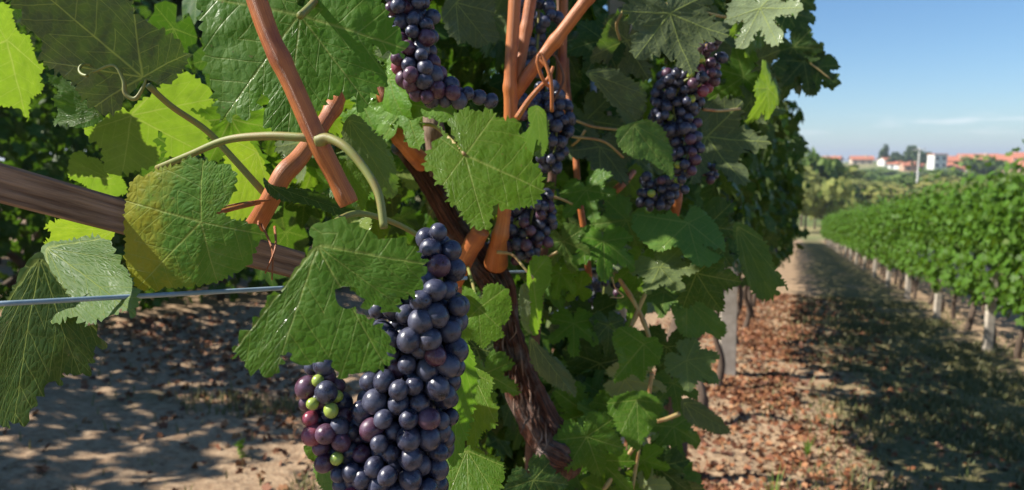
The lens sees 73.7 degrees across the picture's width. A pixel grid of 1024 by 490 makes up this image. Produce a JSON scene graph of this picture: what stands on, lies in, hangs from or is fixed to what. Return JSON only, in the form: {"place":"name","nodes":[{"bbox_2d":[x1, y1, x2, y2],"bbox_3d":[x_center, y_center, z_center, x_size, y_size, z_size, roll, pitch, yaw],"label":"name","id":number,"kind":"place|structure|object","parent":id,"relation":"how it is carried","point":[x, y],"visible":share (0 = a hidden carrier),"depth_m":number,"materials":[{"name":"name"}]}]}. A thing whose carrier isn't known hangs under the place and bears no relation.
{"place":"outdoors","nodes":[
{"label":"outdoors","id":0,"kind":"place"},
{"bbox_2d":[0,163,304,276],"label":"wooden stake","id":1,"kind":"object","parent":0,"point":[34,192],"visible":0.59,"depth_m":0.48,"materials":[{"name":"brown wood"}]},
{"bbox_2d":[0,276,467,305],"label":"trellis wire","id":2,"kind":"object","parent":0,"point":[119,297],"visible":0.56,"depth_m":0.49,"materials":[{"name":"metal"}]},
{"bbox_2d":[0,303,654,489],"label":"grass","id":3,"kind":"structure","parent":0,"point":[285,404],"depth_m":3.77,"materials":[{"name":"plant"}]},
{"bbox_2d":[0,161,1023,489],"bbox_3d":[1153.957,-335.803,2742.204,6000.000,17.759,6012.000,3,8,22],"label":"ground","id":4,"kind":"structure","parent":0,"point":[98,457],"depth_m":3.94,"materials":[{"name":"soil"}]},
{"bbox_2d":[0,51,66,263],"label":"grapevine","id":5,"kind":"object","parent":4,"relation":"on","point":[26,161],"visible":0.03,"depth_m":7.99,"materials":[{"name":"green plant"}]},
{"bbox_2d":[0,0,124,310],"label":"grapevine","id":6,"kind":"object","parent":4,"relation":"on","point":[12,153],"visible":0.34,"depth_m":4.77,"materials":[{"name":"green plant"}]},
{"bbox_2d":[0,0,132,114],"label":"tree","id":7,"kind":"object","parent":4,"relation":"on","point":[3,112],"depth_m":8.42,"materials":[{"name":"green plant"}]},
{"bbox_2d":[7,49,133,238],"bbox_3d":[-5.618,-1.310,8.751,1.258,3.213,1.346,3,8,22],"label":"grapevine","id":8,"kind":"object","parent":4,"relation":"on","point":[75,147],"visible":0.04,"depth_m":8.55,"materials":[{"name":"green plant"}]},
{"bbox_2d":[2,0,226,311],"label":"grapevine","id":9,"kind":"object","parent":4,"relation":"on","point":[146,303],"visible":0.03,"depth_m":5.49,"materials":[{"name":"green plant"}]},
{"bbox_2d":[51,0,190,90],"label":"tree","id":10,"kind":"object","parent":4,"relation":"on","point":[178,11],"visible":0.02,"depth_m":10.65,"materials":[{"name":"green plant"}]},
{"bbox_2d":[132,0,203,83],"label":"tree","id":11,"kind":"object","parent":4,"relation":"on","point":[136,3],"visible":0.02,"depth_m":10.21,"materials":[{"name":"green plant"}]},
{"bbox_2d":[146,0,202,61],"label":"tree","id":12,"kind":"object","parent":4,"relation":"on","point":[197,24],"visible":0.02,"depth_m":11.14,"materials":[{"name":"green plant"}]},
{"bbox_2d":[133,19,285,304],"bbox_3d":[-2.865,-0.831,6.560,1.351,2.942,1.346,3,8,22],"label":"grapevine","id":13,"kind":"object","parent":4,"relation":"on","point":[243,273],"visible":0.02,"depth_m":6.60,"materials":[{"name":"green plant"}]},
{"bbox_2d":[234,432,245,457],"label":"weed","id":14,"kind":"object","parent":4,"relation":"on","point":[240,445],"visible":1,"depth_m":3.18,"materials":[{"name":"green plant"}]},
{"bbox_2d":[2,301,553,489],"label":"leaf litter","id":15,"kind":"object","parent":4,"relation":"on","point":[163,424],"visible":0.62,"depth_m":4.33,"materials":[{"name":"brown plant"}]},
{"bbox_2d":[226,133,337,294],"bbox_3d":[-2.482,-0.821,7.497,1.236,2.884,1.362,3,8,22],"label":"grapevine","id":16,"kind":"object","parent":4,"relation":"on","point":[310,238],"depth_m":7.42,"materials":[{"name":"green plant"}]},
{"bbox_2d":[0,0,641,489],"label":"grapevine","id":17,"kind":"object","parent":4,"relation":"on","point":[382,96],"visible":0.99,"depth_m":0.55,"materials":[{"name":"green plant"}]},
{"bbox_2d":[304,131,341,290],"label":"grapevine","id":18,"kind":"object","parent":4,"relation":"on","point":[339,289],"depth_m":7.92,"materials":[{"name":"green plant"}]},
{"bbox_2d":[329,133,423,230],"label":"grapevine","id":19,"kind":"object","parent":4,"relation":"on","point":[412,206],"visible":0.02,"depth_m":9.42,"materials":[{"name":"green plant"}]},
{"bbox_2d":[398,188,422,236],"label":"grapevine","id":20,"kind":"object","parent":4,"relation":"on","point":[416,202],"visible":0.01,"depth_m":10.44,"materials":[{"name":"green plant"}]},
{"bbox_2d":[255,0,841,489],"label":"grapevine","id":21,"kind":"object","parent":4,"relation":"on","point":[649,242],"visible":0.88,"depth_m":1.09,"materials":[{"name":"green plant"}]},
{"bbox_2d":[509,268,614,272],"bbox_3d":[0.159,0.044,1.225,0.059,0.072,0.653,6,9,38],"label":"trellis wire","id":22,"kind":"object","parent":21,"relation":"attached to","point":[524,271],"visible":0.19,"depth_m":1.01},
{"bbox_2d":[590,80,597,308],"bbox_3d":[0.199,0.104,1.619,0.023,0.956,0.161,2,7,15],"label":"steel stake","id":23,"kind":"object","parent":21,"relation":"attached to","point":[592,86],"visible":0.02,"depth_m":1.50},
{"bbox_2d":[405,0,765,289],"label":"grapevine","id":24,"kind":"object","parent":4,"relation":"on","point":[697,195],"visible":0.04,"depth_m":1.90,"materials":[{"name":"green plant"}]},
{"bbox_2d":[606,0,631,443],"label":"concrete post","id":25,"kind":"object","parent":4,"relation":"on","point":[614,6],"depth_m":1.91,"materials":[{"name":"concrete"}]},
{"bbox_2d":[607,0,789,457],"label":"grapevine","id":26,"kind":"object","parent":4,"relation":"on","point":[750,194],"visible":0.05,"depth_m":3.08,"materials":[{"name":"green plant"}]},
{"bbox_2d":[646,58,804,407],"bbox_3d":[1.183,-0.207,4.156,1.051,2.844,1.348,3,8,22],"label":"grapevine","id":27,"kind":"object","parent":4,"relation":"on","point":[783,126],"visible":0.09,"depth_m":3.73,"materials":[{"name":"green plant"}]},
{"bbox_2d":[719,260,737,375],"bbox_3d":[1.768,0.206,5.558,0.130,2.050,0.110,0,7,11],"label":"concrete post","id":28,"kind":"object","parent":4,"relation":"on","point":[728,342],"visible":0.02,"depth_m":5.56,"materials":[{"name":"concrete"}]},
{"bbox_2d":[697,138,794,287],"bbox_3d":[1.953,-0.219,6.056,1.041,2.743,1.344,3,8,22],"label":"grapevine","id":29,"kind":"object","parent":4,"relation":"on","point":[783,253],"visible":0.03,"depth_m":5.94,"materials":[{"name":"green plant"}]},
{"bbox_2d":[712,94,806,387],"bbox_3d":[1.608,-0.188,5.101,1.064,2.740,1.348,3,8,22],"label":"grapevine","id":30,"kind":"object","parent":4,"relation":"on","point":[788,192],"visible":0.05,"depth_m":4.97,"materials":[{"name":"green plant"}]},
{"bbox_2d":[743,153,789,327],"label":"grapevine","id":31,"kind":"object","parent":4,"relation":"on","point":[748,308],"visible":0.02,"depth_m":8.11,"materials":[{"name":"brown plant"}]},
{"bbox_2d":[753,464,785,489],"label":"grass tuft","id":32,"kind":"object","parent":4,"relation":"on","point":[771,487],"visible":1,"depth_m":3.01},
{"bbox_2d":[737,131,809,345],"bbox_3d":[2.377,-0.249,6.995,1.250,2.756,1.326,3,8,22],"label":"grapevine","id":33,"kind":"object","parent":4,"relation":"on","point":[805,232],"visible":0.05,"depth_m":6.58,"materials":[{"name":"green plant"}]},
{"bbox_2d":[524,290,1023,489],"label":"leaf litter","id":34,"kind":"object","parent":4,"relation":"on","point":[749,334],"visible":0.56,"depth_m":4.90,"materials":[{"name":"brown plant"}]},
{"bbox_2d":[752,193,801,307],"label":"grapevine","id":35,"kind":"object","parent":4,"relation":"on","point":[754,298],"visible":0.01,"depth_m":9.93,"materials":[{"name":"brown plant"}]},
{"bbox_2d":[748,167,810,317],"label":"grapevine","id":36,"kind":"object","parent":4,"relation":"on","point":[749,291],"visible":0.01,"depth_m":8.94,"materials":[{"name":"green plant"}]},
{"bbox_2d":[800,436,814,458],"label":"grass tuft","id":37,"kind":"object","parent":4,"relation":"on","point":[807,449],"visible":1,"depth_m":3.72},
{"bbox_2d":[795,146,848,225],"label":"tree","id":38,"kind":"object","parent":4,"relation":"on","point":[835,168],"visible":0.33,"depth_m":87.33,"materials":[{"name":"green plant"}]},
{"bbox_2d":[795,165,857,227],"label":"tree","id":39,"kind":"object","parent":4,"relation":"on","point":[817,197],"visible":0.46,"depth_m":74.37,"materials":[{"name":"green plant"}]},
{"bbox_2d":[799,197,861,219],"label":"tree","id":40,"kind":"object","parent":4,"relation":"on","point":[824,210],"visible":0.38,"depth_m":77.43,"materials":[{"name":"green plant"}]},
{"bbox_2d":[832,203,846,233],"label":"grapevine","id":41,"kind":"object","parent":4,"relation":"on","point":[833,227],"visible":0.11,"depth_m":32.74,"materials":[{"name":"green plant"}]},
{"bbox_2d":[833,206,847,252],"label":"grapevine","id":42,"kind":"object","parent":4,"relation":"on","point":[838,226],"visible":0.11,"depth_m":31.78,"materials":[{"name":"green plant"}]},
{"bbox_2d":[837,211,845,245],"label":"grapevine","id":43,"kind":"object","parent":4,"relation":"on","point":[838,241],"visible":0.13,"depth_m":29.86,"materials":[{"name":"green plant"}]},
{"bbox_2d":[834,201,851,252],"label":"grapevine","id":44,"kind":"object","parent":4,"relation":"on","point":[838,219],"visible":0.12,"depth_m":30.78,"materials":[{"name":"green plant"}]},
{"bbox_2d":[837,207,853,252],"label":"grapevine","id":45,"kind":"object","parent":4,"relation":"on","point":[839,229],"visible":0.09,"depth_m":29.07,"materials":[{"name":"green plant"}]},
{"bbox_2d":[839,199,855,256],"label":"grapevine","id":46,"kind":"object","parent":4,"relation":"on","point":[841,230],"visible":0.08,"depth_m":28.06,"materials":[{"name":"green plant"}]},
{"bbox_2d":[840,198,857,254],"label":"grapevine","id":47,"kind":"object","parent":4,"relation":"on","point":[846,226],"visible":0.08,"depth_m":27.17,"materials":[{"name":"green plant"}]},
{"bbox_2d":[840,198,860,258],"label":"grapevine","id":48,"kind":"object","parent":4,"relation":"on","point":[842,229],"visible":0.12,"depth_m":26.27,"materials":[{"name":"green plant"}]},
{"bbox_2d":[843,195,865,247],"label":"grapevine","id":49,"kind":"object","parent":4,"relation":"on","point":[846,228],"visible":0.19,"depth_m":24.36,"materials":[{"name":"green plant"}]},
{"bbox_2d":[843,164,866,188],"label":"tree","id":50,"kind":"object","parent":4,"relation":"on","point":[852,171],"visible":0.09,"depth_m":112.66,"materials":[{"name":"green plant"}]},
{"bbox_2d":[847,200,865,262],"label":"grapevine","id":51,"kind":"object","parent":4,"relation":"on","point":[850,242],"visible":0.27,"depth_m":23.34,"materials":[{"name":"green plant"}]},
{"bbox_2d":[850,190,864,264],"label":"grapevine","id":52,"kind":"object","parent":4,"relation":"on","point":[854,232],"visible":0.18,"depth_m":22.53,"materials":[{"name":"green plant"}]},
{"bbox_2d":[848,155,874,163],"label":"house","id":53,"kind":"structure","parent":4,"relation":"on","point":[865,159],"depth_m":377.68,"materials":[{"name":"red tile"}]},
{"bbox_2d":[853,199,875,267],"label":"grapevine","id":54,"kind":"object","parent":4,"relation":"on","point":[857,245],"visible":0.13,"depth_m":20.50,"materials":[{"name":"green plant"}]},
{"bbox_2d":[852,191,876,266],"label":"grapevine","id":55,"kind":"object","parent":4,"relation":"on","point":[856,240],"visible":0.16,"depth_m":21.49,"materials":[{"name":"green plant"}]},
{"bbox_2d":[863,256,866,269],"bbox_3d":[10.252,0.344,19.808,0.075,1.070,0.070,1,7,11],"label":"concrete post","id":56,"kind":"object","parent":4,"relation":"on","point":[864,262],"visible":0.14,"depth_m":19.80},
{"bbox_2d":[843,184,889,213],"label":"tree","id":57,"kind":"object","parent":4,"relation":"on","point":[871,190],"visible":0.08,"depth_m":88.61,"materials":[{"name":"green plant"}]},
{"bbox_2d":[850,171,882,180],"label":"tree","id":58,"kind":"object","parent":4,"relation":"on","point":[870,176],"visible":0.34,"depth_m":197.64,"materials":[{"name":"green plant"}]},
{"bbox_2d":[846,188,891,206],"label":"tree","id":59,"kind":"object","parent":4,"relation":"on","point":[863,198],"visible":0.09,"depth_m":86.63,"materials":[{"name":"green plant"}]},
{"bbox_2d":[858,194,881,270],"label":"grapevine","id":60,"kind":"object","parent":4,"relation":"on","point":[862,231],"visible":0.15,"depth_m":19.66,"materials":[{"name":"green plant"}]},
{"bbox_2d":[861,201,886,263],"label":"grapevine","id":61,"kind":"object","parent":4,"relation":"on","point":[866,228],"visible":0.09,"depth_m":18.78,"materials":[{"name":"green plant"}]},
{"bbox_2d":[873,258,877,276],"bbox_3d":[9.192,0.421,17.261,0.075,1.070,0.070,1,7,11],"label":"concrete post","id":62,"kind":"object","parent":4,"relation":"on","point":[875,267],"visible":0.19,"depth_m":17.25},
{"bbox_2d":[862,187,893,274],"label":"grapevine","id":63,"kind":"object","parent":4,"relation":"on","point":[867,219],"visible":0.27,"depth_m":17.79,"materials":[{"name":"green plant"}]},
{"bbox_2d":[856,180,899,186],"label":"tree","id":64,"kind":"object","parent":4,"relation":"on","point":[869,183],"visible":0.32,"depth_m":137.58,"materials":[{"name":"green plant"}]},
{"bbox_2d":[866,190,897,277],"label":"grapevine","id":65,"kind":"object","parent":4,"relation":"on","point":[877,210],"visible":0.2,"depth_m":16.91,"materials":[{"name":"green plant"}]},
{"bbox_2d":[876,157,888,165],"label":"house","id":66,"kind":"structure","parent":4,"relation":"on","point":[880,162],"depth_m":346.60,"materials":[{"name":"paint"}]},
{"bbox_2d":[878,144,888,165],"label":"tree","id":67,"kind":"object","parent":4,"relation":"on","point":[884,152],"visible":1,"depth_m":339.44,"materials":[{"name":"green plant"}]},
{"bbox_2d":[870,168,898,174],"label":"tree","id":68,"kind":"object","parent":4,"relation":"on","point":[883,171],"visible":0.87,"depth_m":276.93,"materials":[{"name":"green plant"}]},
{"bbox_2d":[869,185,900,271],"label":"grapevine","id":69,"kind":"object","parent":4,"relation":"on","point":[876,241],"visible":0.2,"depth_m":16.13,"materials":[{"name":"green plant"}]},
{"bbox_2d":[886,243,891,285],"bbox_3d":[8.132,0.499,14.714,0.075,1.070,0.070,1,7,11],"label":"concrete post","id":70,"kind":"object","parent":4,"relation":"on","point":[888,278],"visible":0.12,"depth_m":14.71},
{"bbox_2d":[877,189,908,284],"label":"grapevine","id":71,"kind":"object","parent":4,"relation":"on","point":[883,252],"visible":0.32,"depth_m":15.01,"materials":[{"name":"green plant"}]},
{"bbox_2d":[859,184,926,199],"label":"tree","id":72,"kind":"object","parent":4,"relation":"on","point":[898,192],"visible":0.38,"depth_m":118.83,"materials":[{"name":"green plant"}]},
{"bbox_2d":[886,160,899,169],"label":"house","id":73,"kind":"structure","parent":4,"relation":"on","point":[892,165],"depth_m":328.03,"materials":[{"name":"paint"}]},
{"bbox_2d":[874,176,915,187],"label":"tree","id":74,"kind":"object","parent":4,"relation":"on","point":[907,182],"visible":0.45,"depth_m":147.62,"materials":[{"name":"green plant"}]},
{"bbox_2d":[887,152,902,161],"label":"tree","id":75,"kind":"object","parent":4,"relation":"on","point":[895,156],"visible":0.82,"depth_m":328.34,"materials":[{"name":"green plant"}]},
{"bbox_2d":[879,185,918,288],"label":"grapevine","id":76,"kind":"object","parent":4,"relation":"on","point":[889,236],"visible":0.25,"depth_m":14.04,"materials":[{"name":"green plant"}]},
{"bbox_2d":[885,185,919,190],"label":"tree","id":77,"kind":"object","parent":4,"relation":"on","point":[908,187],"visible":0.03,"depth_m":127.36,"materials":[{"name":"green plant"}]},
{"bbox_2d":[883,173,922,189],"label":"tree","id":78,"kind":"object","parent":4,"relation":"on","point":[905,176],"visible":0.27,"depth_m":152.29,"materials":[{"name":"green plant"}]},
{"bbox_2d":[887,171,927,292],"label":"grapevine","id":79,"kind":"object","parent":4,"relation":"on","point":[901,232],"visible":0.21,"depth_m":13.20,"materials":[{"name":"green plant"}]},
{"bbox_2d":[904,260,911,299],"bbox_3d":[7.072,0.578,12.166,0.075,1.070,0.070,1,7,11],"label":"concrete post","id":80,"kind":"object","parent":4,"relation":"on","point":[908,287],"visible":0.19,"depth_m":12.16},
{"bbox_2d":[897,161,924,170],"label":"house","id":81,"kind":"structure","parent":4,"relation":"on","point":[906,166],"depth_m":316.78,"materials":[{"name":"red tile"}]},
{"bbox_2d":[901,145,927,172],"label":"tree","id":82,"kind":"object","parent":4,"relation":"on","point":[910,153],"visible":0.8,"depth_m":307.34,"materials":[{"name":"green plant"}]},
{"bbox_2d":[890,167,940,298],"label":"grapevine","id":83,"kind":"object","parent":4,"relation":"on","point":[902,213],"visible":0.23,"depth_m":12.25,"materials":[{"name":"green plant"}]},
{"bbox_2d":[914,148,925,182],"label":"utility pole","id":84,"kind":"object","parent":4,"relation":"on","point":[918,165],"visible":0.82,"depth_m":140.90,"materials":[{"name":"grey concrete"}]},
{"bbox_2d":[910,152,931,168],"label":"building","id":85,"kind":"structure","parent":4,"relation":"on","point":[912,163],"depth_m":311.16,"materials":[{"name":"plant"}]},
{"bbox_2d":[900,171,949,304],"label":"grapevine","id":86,"kind":"object","parent":4,"relation":"on","point":[904,258],"visible":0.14,"depth_m":11.33,"materials":[{"name":"green plant"}]},
{"bbox_2d":[910,177,940,188],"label":"tree","id":87,"kind":"object","parent":4,"relation":"on","point":[931,178],"visible":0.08,"depth_m":145.09,"materials":[{"name":"green plant"}]},
{"bbox_2d":[913,181,956,187],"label":"tree","id":88,"kind":"object","parent":4,"relation":"on","point":[921,185],"visible":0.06,"depth_m":129.71,"materials":[{"name":"green plant"}]},
{"bbox_2d":[916,174,955,182],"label":"tree","id":89,"kind":"object","parent":4,"relation":"on","point":[925,176],"visible":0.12,"depth_m":149.20,"materials":[{"name":"green plant"}]},
{"bbox_2d":[927,154,948,170],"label":"house","id":90,"kind":"structure","parent":4,"relation":"on","point":[935,161],"depth_m":294.65,"materials":[{"name":"paint"}]},
{"bbox_2d":[933,271,943,319],"bbox_3d":[6.012,0.655,9.619,0.075,1.070,0.070,1,7,11],"label":"concrete post","id":91,"kind":"object","parent":4,"relation":"on","point":[937,305],"visible":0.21,"depth_m":9.61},
{"bbox_2d":[904,166,975,312],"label":"grapevine","id":92,"kind":"object","parent":4,"relation":"on","point":[922,235],"visible":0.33,"depth_m":10.30,"materials":[{"name":"green plant"}]},
{"bbox_2d":[919,176,970,188],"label":"tree","id":93,"kind":"object","parent":4,"relation":"on","point":[951,179],"visible":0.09,"depth_m":138.92,"materials":[{"name":"green plant"}]},
{"bbox_2d":[904,184,987,194],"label":"tree","id":94,"kind":"object","parent":4,"relation":"on","point":[944,190],"visible":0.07,"depth_m":120.22,"materials":[{"name":"green plant"}]},
{"bbox_2d":[917,168,984,320],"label":"grapevine","id":95,"kind":"object","parent":4,"relation":"on","point":[928,276],"visible":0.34,"depth_m":9.52,"materials":[{"name":"green plant"}]},
{"bbox_2d":[928,168,978,178],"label":"tree","id":96,"kind":"object","parent":4,"relation":"on","point":[956,173],"visible":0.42,"depth_m":178.37,"materials":[{"name":"green plant"}]},
{"bbox_2d":[946,162,965,171],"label":"house","id":97,"kind":"structure","parent":4,"relation":"on","point":[951,164],"depth_m":298.36,"materials":[{"name":"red tile"}]},
{"bbox_2d":[947,155,970,161],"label":"house","id":98,"kind":"structure","parent":4,"relation":"on","point":[952,158],"depth_m":314.88,"materials":[{"name":"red tile"}]},
{"bbox_2d":[956,153,989,155],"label":"house","id":99,"kind":"structure","parent":4,"relation":"on","point":[984,154],"depth_m":316.37,"materials":[{"name":"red tile"}]},
{"bbox_2d":[929,155,1017,330],"bbox_3d":[5.774,0.032,8.492,0.840,2.277,1.336,3,8,22],"label":"grapevine","id":100,"kind":"object","parent":4,"relation":"on","point":[949,251],"visible":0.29,"depth_m":8.51,"materials":[{"name":"green plant"}]},
{"bbox_2d":[941,151,1023,344],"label":"grapevine","id":101,"kind":"object","parent":4,"relation":"on","point":[966,244],"visible":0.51,"depth_m":7.58,"materials":[{"name":"green plant"}]},
{"bbox_2d":[953,154,1019,174],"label":"tree","id":102,"kind":"object","parent":4,"relation":"on","point":[979,166],"visible":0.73,"depth_m":217.90,"materials":[{"name":"green plant"}]},
{"bbox_2d":[982,264,998,351],"bbox_3d":[4.952,0.733,7.071,0.075,1.070,0.070,1,7,11],"label":"concrete post","id":103,"kind":"object","parent":4,"relation":"on","point":[988,330],"visible":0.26,"depth_m":7.05,"materials":[{"name":"concrete"}]},
{"bbox_2d":[961,139,1023,358],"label":"grapevine","id":104,"kind":"object","parent":4,"relation":"on","point":[998,232],"visible":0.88,"depth_m":6.63,"materials":[{"name":"green plant"}]},
{"bbox_2d":[990,154,1012,160],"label":"house","id":105,"kind":"structure","parent":4,"relation":"on","point":[1003,157],"depth_m":298.22,"materials":[{"name":"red tile"}]},
{"bbox_2d":[995,176,1023,325],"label":"grapevine","id":106,"kind":"object","parent":4,"relation":"on","point":[1011,219],"visible":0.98,"depth_m":6.05,"materials":[{"name":"green plant"}]},
{"bbox_2d":[1002,161,1023,172],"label":"house","id":107,"kind":"structure","parent":4,"relation":"on","point":[1020,162],"depth_m":278.57,"materials":[{"name":"orange tile"}]},
{"bbox_2d":[1012,152,1023,160],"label":"house","id":108,"kind":"structure","parent":4,"relation":"on","point":[1016,156],"depth_m":292.63,"materials":[{"name":"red tile"}]},
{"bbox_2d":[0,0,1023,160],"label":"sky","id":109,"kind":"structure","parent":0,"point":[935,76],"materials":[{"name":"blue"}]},
{"bbox_2d":[525,0,558,469],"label":"metal rod","id":110,"kind":"object","parent":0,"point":[552,176],"visible":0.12,"depth_m":1.07,"materials":[{"name":"metal"}]},
{"bbox_2d":[738,293,1023,489],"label":"grass","id":111,"kind":"structure","parent":0,"point":[1007,424],"depth_m":4.95,"materials":[{"name":"plant"}]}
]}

